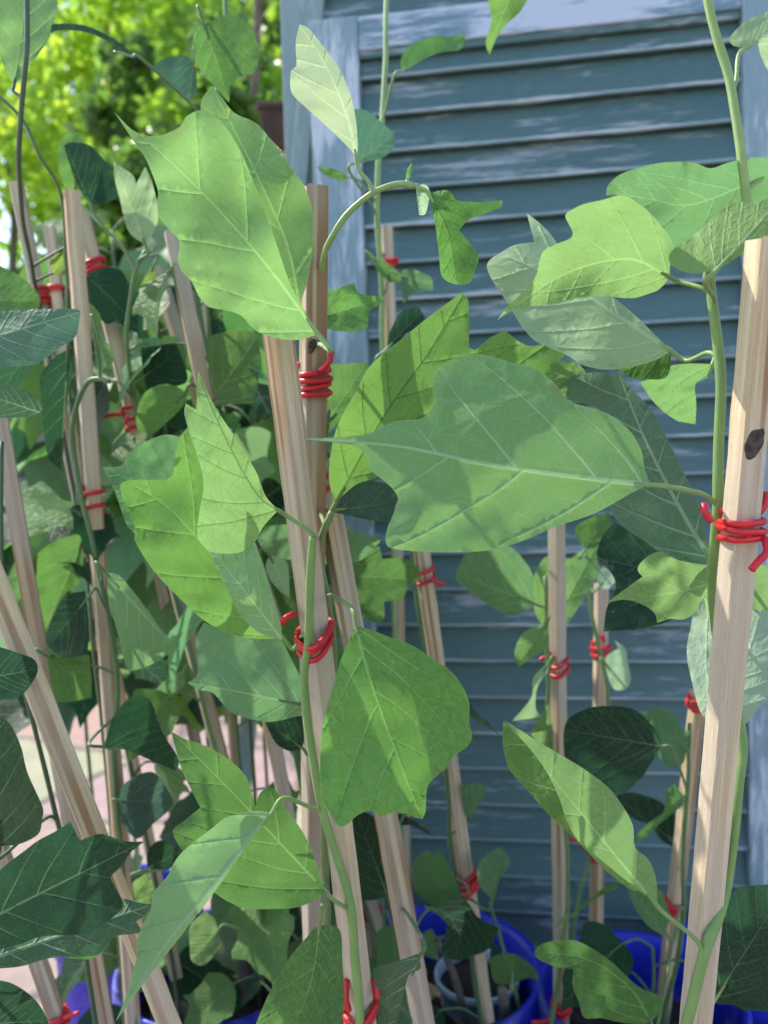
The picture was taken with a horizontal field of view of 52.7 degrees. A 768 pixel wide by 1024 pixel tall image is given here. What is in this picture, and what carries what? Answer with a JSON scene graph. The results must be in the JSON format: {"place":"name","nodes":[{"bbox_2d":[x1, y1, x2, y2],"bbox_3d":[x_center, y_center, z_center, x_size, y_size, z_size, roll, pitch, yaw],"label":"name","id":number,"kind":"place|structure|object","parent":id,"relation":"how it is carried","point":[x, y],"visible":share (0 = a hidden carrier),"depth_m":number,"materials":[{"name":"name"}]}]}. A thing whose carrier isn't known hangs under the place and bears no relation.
{"place":"outdoors","nodes":[
{"label":"outdoors","id":0,"kind":"place"},
{"bbox_2d":[0,0,243,268],"label":"sky","id":1,"kind":"structure","parent":0,"point":[4,235],"materials":[{"name":"white"}]},
{"bbox_2d":[0,692,300,1010],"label":"stone paving","id":2,"kind":"structure","parent":0,"point":[21,977],"depth_m":2.18,"materials":[{"name":"beige stone"}]},
{"bbox_2d":[9,418,44,485],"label":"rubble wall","id":3,"kind":"structure","parent":2,"relation":"on","point":[21,476],"depth_m":3.99,"materials":[{"name":"stone"}]},
{"bbox_2d":[54,864,170,1023],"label":"plastic tub","id":4,"kind":"object","parent":2,"relation":"on","point":[78,998],"visible":0.02,"depth_m":0.88,"materials":[{"name":"plastic"}]},
{"bbox_2d":[0,196,120,656],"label":"climbing plant","id":5,"kind":"object","parent":4,"relation":"in","point":[49,473],"visible":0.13,"depth_m":0.91,"materials":[{"name":"green plant"}]},
{"bbox_2d":[0,287,155,796],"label":"climbing plant","id":6,"kind":"object","parent":4,"relation":"in","point":[27,433],"visible":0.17,"depth_m":0.85,"materials":[{"name":"green plant"}]},
{"bbox_2d":[43,226,131,859],"bbox_3d":[-0.334,0.117,0.899,0.015,0.867,0.011,-5,7,-5],"label":"wooden stake","id":7,"kind":"object","parent":4,"relation":"in","point":[51,243],"visible":0.12,"depth_m":0.85,"materials":[{"name":"brown wood"}]},
{"bbox_2d":[47,284,65,296],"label":"plastic tie","id":8,"kind":"object","parent":7,"relation":"attached to","point":[57,287],"visible":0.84,"depth_m":0.85,"materials":[{"name":"red plastic"}]},
{"bbox_2d":[52,198,193,853],"bbox_3d":[-0.320,0.058,1.031,0.272,0.950,0.236,-2,2,0],"label":"climbing plant","id":9,"kind":"object","parent":4,"relation":"in","point":[67,712],"visible":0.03,"depth_m":0.98,"materials":[{"name":"green plant"}]},
{"bbox_2d":[0,0,262,274],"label":"leafy tree","id":10,"kind":"object","parent":2,"relation":"on","point":[50,85],"visible":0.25,"depth_m":5.94,"materials":[{"name":"green plant"}]},
{"bbox_2d":[0,0,275,270],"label":"leafy tree","id":11,"kind":"object","parent":2,"relation":"on","point":[3,247],"depth_m":9.80,"materials":[{"name":"green plant"}]},
{"bbox_2d":[38,0,282,383],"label":"leafy tree","id":12,"kind":"object","parent":2,"relation":"on","point":[165,19],"visible":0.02,"depth_m":5.48,"materials":[{"name":"green plant"}]},
{"bbox_2d":[61,0,282,403],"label":"climbing shrub","id":13,"kind":"object","parent":2,"relation":"on","point":[101,106],"visible":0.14,"depth_m":3.31,"materials":[{"name":"green plant"}]},
{"bbox_2d":[112,909,272,1023],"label":"plastic tub","id":14,"kind":"object","parent":2,"relation":"on","point":[252,1008],"visible":0.12,"depth_m":0.82,"materials":[{"name":"plastic"}]},
{"bbox_2d":[0,0,190,1023],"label":"climbing plant","id":15,"kind":"object","parent":14,"relation":"in","point":[61,564],"visible":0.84,"depth_m":0.62,"materials":[{"name":"green plant"}]},
{"bbox_2d":[9,181,188,1023],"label":"wooden stake","id":16,"kind":"object","parent":14,"relation":"in","point":[123,698],"visible":0.32,"depth_m":0.70,"materials":[{"name":"brown wood"}]},
{"bbox_2d":[32,285,52,308],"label":"plastic tie","id":17,"kind":"object","parent":16,"relation":"attached to","point":[45,294],"visible":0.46,"depth_m":0.68,"materials":[{"name":"red plastic"}]},
{"bbox_2d":[77,846,243,1023],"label":"climbing plant","id":18,"kind":"object","parent":14,"relation":"in","point":[191,980],"visible":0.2,"depth_m":0.77,"materials":[{"name":"green plant"}]},
{"bbox_2d":[67,263,269,740],"bbox_3d":[-0.240,0.122,0.887,0.252,0.829,0.248,-2,2,0],"label":"climbing plant","id":19,"kind":"object","parent":14,"relation":"in","point":[125,558],"visible":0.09,"depth_m":0.82,"materials":[{"name":"green plant"}]},
{"bbox_2d":[50,0,302,1005],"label":"climbing plant","id":20,"kind":"object","parent":14,"relation":"in","point":[224,52],"visible":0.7,"depth_m":0.57,"materials":[{"name":"green plant"}]},
{"bbox_2d":[131,867,238,973],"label":"climbing plant","id":21,"kind":"object","parent":14,"relation":"in","point":[227,938],"visible":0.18,"depth_m":0.75,"materials":[{"name":"green plant"}]},
{"bbox_2d":[154,574,253,998],"bbox_3d":[-0.196,0.266,0.824,0.013,0.571,0.012,-11,5,-12],"label":"wooden stake","id":22,"kind":"object","parent":14,"relation":"in","point":[164,600],"visible":0.16,"depth_m":0.82,"materials":[{"name":"brown wood"}]},
{"bbox_2d":[199,298,252,975],"bbox_3d":[-0.167,0.154,0.829,0.013,0.787,0.014,-4,4,-10],"label":"wooden stake","id":23,"kind":"object","parent":14,"relation":"in","point":[232,743],"visible":0.07,"depth_m":0.83,"materials":[{"name":"brown wood"}]},
{"bbox_2d":[90,224,284,747],"bbox_3d":[-0.197,0.091,0.930,0.259,0.884,0.255,-2,2,0],"label":"climbing plant","id":24,"kind":"object","parent":23,"relation":"attached to","point":[156,242],"visible":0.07,"depth_m":0.88,"materials":[{"name":"green plant"}]},
{"bbox_2d":[112,363,372,996],"bbox_3d":[-0.137,0.183,0.815,0.260,0.708,0.216,-2,2,-18],"label":"climbing plant","id":25,"kind":"object","parent":14,"relation":"in","point":[165,619],"visible":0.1,"depth_m":0.80,"materials":[{"name":"green plant"}]},
{"bbox_2d":[256,101,300,800],"bbox_3d":[-0.231,-0.125,1.925,0.098,1.708,0.098,-2,2,0],"label":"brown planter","id":26,"kind":"object","parent":2,"relation":"on","point":[271,114],"visible":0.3,"depth_m":1.85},
{"bbox_2d":[239,0,324,787],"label":"leaning batten","id":27,"kind":"object","parent":2,"relation":"on","point":[303,131],"depth_m":1.03,"materials":[{"name":"paint"}]},
{"bbox_2d":[197,318,375,786],"bbox_3d":[-0.137,0.137,0.991,0.250,0.785,0.208,-1,2,22],"label":"climbing plant","id":28,"kind":"object","parent":2,"relation":"on","point":[219,709],"depth_m":0.99,"materials":[{"name":"green plant"}]},
{"bbox_2d":[364,905,543,1023],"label":"plastic tub","id":29,"kind":"object","parent":2,"relation":"on","point":[516,941],"visible":0.23,"depth_m":0.84,"materials":[{"name":"plastic"}]},
{"bbox_2d":[149,266,382,939],"bbox_3d":[-0.087,0.156,0.740,0.017,0.820,0.016,-18,0,-39],"label":"wooden stake","id":30,"kind":"object","parent":29,"relation":"in","point":[171,314],"visible":0.12,"depth_m":0.74,"materials":[{"name":"brown wood"}]},
{"bbox_2d":[182,863,376,1023],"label":"climbing plant","id":31,"kind":"object","parent":29,"relation":"in","point":[265,949],"visible":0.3,"depth_m":0.67,"materials":[{"name":"green plant"}]},
{"bbox_2d":[365,899,378,956],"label":"wooden stake","id":32,"kind":"object","parent":29,"relation":"in","point":[371,948],"visible":0.13,"depth_m":0.76,"materials":[{"name":"brown wood"}]},
{"bbox_2d":[363,903,381,922],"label":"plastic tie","id":33,"kind":"object","parent":32,"relation":"attached to","point":[365,918],"visible":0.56,"depth_m":0.75,"materials":[{"name":"red plastic"}]},
{"bbox_2d":[382,225,411,887],"bbox_3d":[0.016,0.115,0.859,0.013,0.850,0.013,-2,2,-10],"label":"wooden stake","id":34,"kind":"object","parent":29,"relation":"in","point":[388,252],"visible":0.17,"depth_m":0.84,"materials":[{"name":"brown wood"}]},
{"bbox_2d":[383,253,399,269],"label":"plastic tie","id":35,"kind":"object","parent":34,"relation":"attached to","point":[394,261],"visible":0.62,"depth_m":0.83,"materials":[{"name":"red plastic"}]},
{"bbox_2d":[317,0,526,853],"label":"climbing plant","id":36,"kind":"object","parent":29,"relation":"in","point":[376,138],"visible":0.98,"depth_m":0.66,"materials":[{"name":"green plant"}]},
{"bbox_2d":[434,938,470,1023],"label":"woody stem","id":37,"kind":"object","parent":29,"relation":"on","point":[465,1017],"visible":0.82,"depth_m":0.76,"materials":[{"name":"brown plant"}]},
{"bbox_2d":[413,551,494,1023],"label":"wooden stake","id":38,"kind":"object","parent":29,"relation":"in","point":[435,652],"visible":0.58,"depth_m":0.66,"materials":[{"name":"brown wood"}]},
{"bbox_2d":[417,562,444,586],"bbox_3d":[0.030,0.049,0.611,0.034,0.026,0.025,-2,2,0],"label":"plastic tie","id":39,"kind":"object","parent":38,"relation":"attached to","point":[433,578],"visible":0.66,"depth_m":0.60,"materials":[{"name":"red plastic"}]},
{"bbox_2d":[457,863,479,900],"bbox_3d":[0.074,0.323,0.679,0.020,0.027,0.025,-2,2,-20],"label":"plastic tie","id":40,"kind":"object","parent":38,"relation":"attached to","point":[474,885],"visible":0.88,"depth_m":0.67,"materials":[{"name":"red plastic"}]},
{"bbox_2d":[409,551,509,1023],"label":"climbing plant","id":41,"kind":"object","parent":29,"relation":"in","point":[477,936],"visible":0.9,"depth_m":0.65,"materials":[{"name":"green plant"}]},
{"bbox_2d":[434,949,519,1023],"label":"pale pot","id":42,"kind":"object","parent":29,"relation":"in","point":[443,982],"visible":0.42,"depth_m":0.81,"materials":[{"name":"plastic"}]},
{"bbox_2d":[488,902,538,1009],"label":"climbing plant","id":43,"kind":"object","parent":29,"relation":"in","point":[511,969],"visible":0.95,"depth_m":0.65,"materials":[{"name":"green plant"}]},
{"bbox_2d":[280,0,724,354],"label":"shutter","id":44,"kind":"object","parent":2,"relation":"on","point":[293,14],"depth_m":1.04,"materials":[{"name":"paint"}]},
{"bbox_2d":[309,0,767,949],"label":"weathered shutter","id":45,"kind":"object","parent":2,"relation":"on","point":[549,162],"visible":0.41,"depth_m":0.96,"materials":[{"name":"paint"}]},
{"bbox_2d":[535,930,752,1023],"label":"plastic tub","id":46,"kind":"object","parent":2,"relation":"on","point":[640,951],"visible":0.29,"depth_m":0.81,"materials":[{"name":"plastic"}]},
{"bbox_2d":[548,524,568,1023],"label":"wooden stake","id":47,"kind":"object","parent":46,"relation":"in","point":[557,604],"visible":0.61,"depth_m":0.68,"materials":[{"name":"brown wood"}]},
{"bbox_2d":[456,546,620,1023],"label":"climbing plant","id":48,"kind":"object","parent":47,"relation":"attached to","point":[503,580],"visible":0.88,"depth_m":0.62,"materials":[{"name":"green plant"}]},
{"bbox_2d":[531,996,572,1023],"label":"plastic tie","id":49,"kind":"object","parent":47,"relation":"attached to","point":[564,1014],"visible":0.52,"depth_m":0.72,"materials":[{"name":"red plastic"}]},
{"bbox_2d":[539,653,569,678],"bbox_3d":[0.149,0.133,0.676,0.020,0.023,0.032,0,3,35],"label":"plastic tie","id":50,"kind":"object","parent":47,"relation":"attached to","point":[559,667],"visible":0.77,"depth_m":0.67,"materials":[{"name":"red plastic"}]},
{"bbox_2d":[589,583,608,923],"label":"wooden stake","id":51,"kind":"object","parent":46,"relation":"in","point":[601,600],"visible":0.28,"depth_m":0.78,"materials":[{"name":"brown wood"}]},
{"bbox_2d":[569,838,596,862],"bbox_3d":[0.210,0.344,0.790,0.022,0.040,0.058,0,3,40],"label":"plastic tie","id":52,"kind":"object","parent":51,"relation":"attached to","point":[574,840],"visible":0.28,"depth_m":0.79,"materials":[{"name":"red plastic"}]},
{"bbox_2d":[590,634,611,657],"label":"plastic tie","id":53,"kind":"object","parent":51,"relation":"attached to","point":[608,649],"visible":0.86,"depth_m":0.78,"materials":[{"name":"red plastic"}]},
{"bbox_2d":[570,512,629,1013],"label":"climbing plant","id":54,"kind":"object","parent":46,"relation":"in","point":[590,532],"visible":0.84,"depth_m":0.72,"materials":[{"name":"green plant"}]},
{"bbox_2d":[534,706,691,1023],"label":"climbing plant","id":55,"kind":"object","parent":46,"relation":"in","point":[616,749],"visible":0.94,"depth_m":0.57,"materials":[{"name":"green plant"}]},
{"bbox_2d":[561,921,761,1023],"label":"climbing plant","id":56,"kind":"object","parent":46,"relation":"in","point":[605,941],"visible":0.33,"depth_m":0.69,"materials":[{"name":"green plant"}]},
{"bbox_2d":[653,689,704,1023],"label":"wooden stake","id":57,"kind":"object","parent":46,"relation":"in","point":[696,720],"visible":0.66,"depth_m":0.69,"materials":[{"name":"brown wood"}]},
{"bbox_2d":[664,895,680,917],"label":"plastic tie","id":58,"kind":"object","parent":57,"relation":"attached to","point":[672,909],"visible":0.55,"depth_m":0.70,"materials":[{"name":"red plastic"}]},
{"bbox_2d":[685,692,700,712],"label":"plastic tie","id":59,"kind":"object","parent":57,"relation":"attached to","point":[691,706],"visible":0.41,"depth_m":0.66,"materials":[{"name":"red plastic"}]},
{"bbox_2d":[683,919,767,1023],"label":"plastic tub","id":60,"kind":"object","parent":2,"relation":"on","point":[759,1017],"visible":0.06,"depth_m":0.80,"materials":[{"name":"plastic"}]},
{"bbox_3d":[-0.027,0.628,0.586,0.256,0.300,0.256,-2,2,0],"label":"plastic tub","id":61,"kind":"object","parent":2,"relation":"on","visible":0},
{"bbox_2d":[0,560,181,1023],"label":"wooden stake","id":62,"kind":"object","parent":61,"relation":"in","point":[38,693],"visible":0.7,"depth_m":0.46,"materials":[{"name":"brown wood"}]},
{"bbox_2d":[82,211,272,984],"bbox_3d":[-0.157,0.148,0.672,0.015,0.830,0.014,-15,2,-25],"label":"wooden stake","id":63,"kind":"object","parent":61,"relation":"in","point":[113,336],"visible":0.28,"depth_m":0.66,"materials":[{"name":"brown wood"}]},
{"bbox_2d":[86,255,106,274],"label":"plastic tie","id":64,"kind":"object","parent":63,"relation":"attached to","point":[92,261],"visible":0.63,"depth_m":0.65,"materials":[{"name":"red plastic"}]},
{"bbox_2d":[103,403,138,432],"bbox_3d":[-0.221,-0.080,0.664,0.039,0.029,0.025,-2,2,0],"label":"plastic tie","id":65,"kind":"object","parent":63,"relation":"attached to","point":[121,413],"visible":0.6,"depth_m":0.65,"materials":[{"name":"red plastic"}]},
{"bbox_2d":[57,132,299,1011],"bbox_3d":[-0.177,0.119,0.668,0.148,0.849,0.158,1,3,44],"label":"climbing plant","id":66,"kind":"object","parent":61,"relation":"in","point":[86,168],"visible":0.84,"depth_m":0.62,"materials":[{"name":"green plant"}]},
{"bbox_2d":[116,263,343,797],"bbox_3d":[-0.092,0.168,0.635,0.216,0.749,0.148,-3,2,-22],"label":"climbing plant","id":67,"kind":"object","parent":61,"relation":"in","point":[235,356],"visible":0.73,"depth_m":0.59,"materials":[{"name":"green plant"}]},
{"bbox_2d":[103,371,363,1023],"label":"climbing plant","id":68,"kind":"object","parent":61,"relation":"in","point":[199,509],"visible":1,"depth_m":0.42,"materials":[{"name":"green plant"}]},
{"bbox_2d":[164,229,302,929],"bbox_3d":[-0.095,0.169,0.637,0.014,0.779,0.011,-13,9,-19],"label":"wooden stake","id":69,"kind":"object","parent":61,"relation":"in","point":[188,313],"visible":0.24,"depth_m":0.59,"materials":[{"name":"brown wood"}]},
{"bbox_2d":[115,24,501,867],"bbox_3d":[-0.004,0.147,0.457,0.168,0.799,0.233,-1,2,17],"label":"climbing plant","id":70,"kind":"object","parent":61,"relation":"in","point":[235,210],"visible":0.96,"depth_m":0.37,"materials":[{"name":"green plant"}]},
{"bbox_2d":[299,183,328,941],"bbox_3d":[-0.049,0.182,0.534,0.016,0.761,0.014,-5,14,-27],"label":"wooden stake","id":71,"kind":"object","parent":61,"relation":"in","point":[314,304],"visible":0.4,"depth_m":0.47,"materials":[{"name":"brown wood"}]},
{"bbox_2d":[298,351,333,397],"bbox_3d":[-0.042,-0.083,0.472,0.022,0.027,0.030,-3,2,-23],"label":"plastic tie","id":72,"kind":"object","parent":71,"relation":"attached to","point":[325,382],"visible":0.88,"depth_m":0.47,"materials":[{"name":"red plastic"}]},
{"bbox_2d":[262,334,376,1023],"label":"wooden stake","id":73,"kind":"object","parent":61,"relation":"in","point":[284,385],"visible":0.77,"depth_m":0.42,"materials":[{"name":"brown wood"}]},
{"bbox_2d":[279,610,334,663],"bbox_3d":[-0.040,0.068,0.428,0.024,0.028,0.032,0,3,31],"label":"plastic tie","id":74,"kind":"object","parent":73,"relation":"attached to","point":[323,643],"visible":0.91,"depth_m":0.42,"materials":[{"name":"red plastic"}]},
{"bbox_2d":[343,977,380,1023],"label":"plastic tie","id":75,"kind":"object","parent":73,"relation":"attached to","point":[370,1016],"visible":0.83,"depth_m":0.47,"materials":[{"name":"red plastic"}]},
{"bbox_2d":[188,363,501,1023],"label":"climbing plant","id":76,"kind":"object","parent":61,"relation":"in","point":[254,679],"visible":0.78,"depth_m":0.50,"materials":[{"name":"green plant"}]},
{"bbox_2d":[325,458,434,1023],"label":"wooden stake","id":77,"kind":"object","parent":61,"relation":"in","point":[340,566],"visible":0.61,"depth_m":0.54,"materials":[{"name":"brown wood"}]},
{"bbox_2d":[326,473,330,491],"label":"plastic tie","id":78,"kind":"object","parent":77,"relation":"attached to","point":[328,488],"visible":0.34,"depth_m":0.49,"materials":[{"name":"red plastic"}]},
{"bbox_2d":[331,851,459,1023],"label":"climbing plant","id":79,"kind":"object","parent":61,"relation":"in","point":[433,881],"visible":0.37,"depth_m":0.72,"materials":[{"name":"green plant"}]},
{"bbox_2d":[256,293,565,1023],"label":"climbing plant","id":80,"kind":"object","parent":61,"relation":"in","point":[396,734],"visible":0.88,"depth_m":0.39,"materials":[{"name":"green plant"}]},
{"bbox_3d":[-0.222,0.631,0.656,0.147,0.300,0.147,-2,2,0],"label":"plastic tub","id":81,"kind":"object","parent":2,"relation":"on","visible":0},
{"bbox_2d":[0,846,69,1023],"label":"wooden stake","id":82,"kind":"object","parent":81,"relation":"in","point":[47,988],"visible":0.39,"depth_m":0.61,"materials":[{"name":"brown wood"}]},
{"bbox_2d":[49,1003,79,1023],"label":"plastic tie","id":83,"kind":"object","parent":82,"relation":"attached to","point":[65,1016],"visible":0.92,"depth_m":0.61,"materials":[{"name":"red plastic"}]},
{"bbox_2d":[0,441,97,1023],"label":"wooden stake","id":84,"kind":"object","parent":81,"relation":"in","point":[21,815],"visible":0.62,"depth_m":0.47,"materials":[{"name":"brown wood"}]},
{"bbox_2d":[0,418,114,1023],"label":"wooden stake","id":85,"kind":"object","parent":81,"relation":"in","point":[23,559],"visible":0.41,"depth_m":0.61,"materials":[{"name":"brown wood"}]},
{"bbox_2d":[0,96,168,1023],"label":"climbing plant","id":86,"kind":"object","parent":81,"relation":"in","point":[46,508],"visible":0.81,"depth_m":0.63,"materials":[{"name":"green plant"}]},
{"bbox_2d":[63,188,140,1023],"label":"wooden stake","id":87,"kind":"object","parent":81,"relation":"in","point":[82,338],"visible":0.72,"depth_m":0.60,"materials":[{"name":"brown wood"}]},
{"bbox_2d":[81,485,105,513],"bbox_3d":[-0.227,-0.010,0.606,0.020,0.024,0.022,-3,3,-30],"label":"plastic tie","id":88,"kind":"object","parent":87,"relation":"attached to","point":[95,492],"visible":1,"depth_m":0.60,"materials":[{"name":"red plastic"}]},
{"bbox_2d":[35,314,178,1023],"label":"climbing plant","id":89,"kind":"object","parent":81,"relation":"in","point":[144,800],"visible":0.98,"depth_m":0.57,"materials":[{"name":"green plant"}]},
{"bbox_2d":[498,985,509,1020],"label":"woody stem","id":90,"kind":"object","parent":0,"point":[503,1003],"visible":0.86,"depth_m":0.74,"materials":[{"name":"grey plant"}]},
{"bbox_3d":[-0.272,0.639,0.491,0.158,0.300,0.157,-2,2,0],"label":"plastic tub","id":91,"kind":"object","parent":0,"visible":0},
{"bbox_2d":[0,308,151,1023],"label":"climbing plant","id":92,"kind":"object","parent":91,"relation":"in","point":[60,896],"visible":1,"depth_m":0.38,"materials":[{"name":"green plant"}]},
{"bbox_3d":[0.198,0.625,0.496,0.210,0.300,0.210,-2,2,0],"label":"plastic tub","id":93,"kind":"object","parent":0,"visible":0},
{"bbox_2d":[308,195,767,1023],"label":"climbing plant","id":94,"kind":"object","parent":93,"relation":"in","point":[486,453],"visible":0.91,"depth_m":0.37,"materials":[{"name":"green plant"}]},
{"bbox_2d":[606,0,767,1010],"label":"climbing plant","id":95,"kind":"object","parent":93,"relation":"in","point":[681,202],"visible":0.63,"depth_m":0.46,"materials":[{"name":"green plant"}]},
{"bbox_2d":[679,236,767,1023],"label":"wooden stake","id":96,"kind":"object","parent":93,"relation":"in","point":[745,470],"visible":0.99,"depth_m":0.37,"materials":[{"name":"brown wood"}]},
{"bbox_2d":[700,491,767,571],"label":"plastic tie","id":97,"kind":"object","parent":96,"relation":"attached to","point":[733,527],"visible":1,"depth_m":0.36,"materials":[{"name":"red plastic"}]}
]}

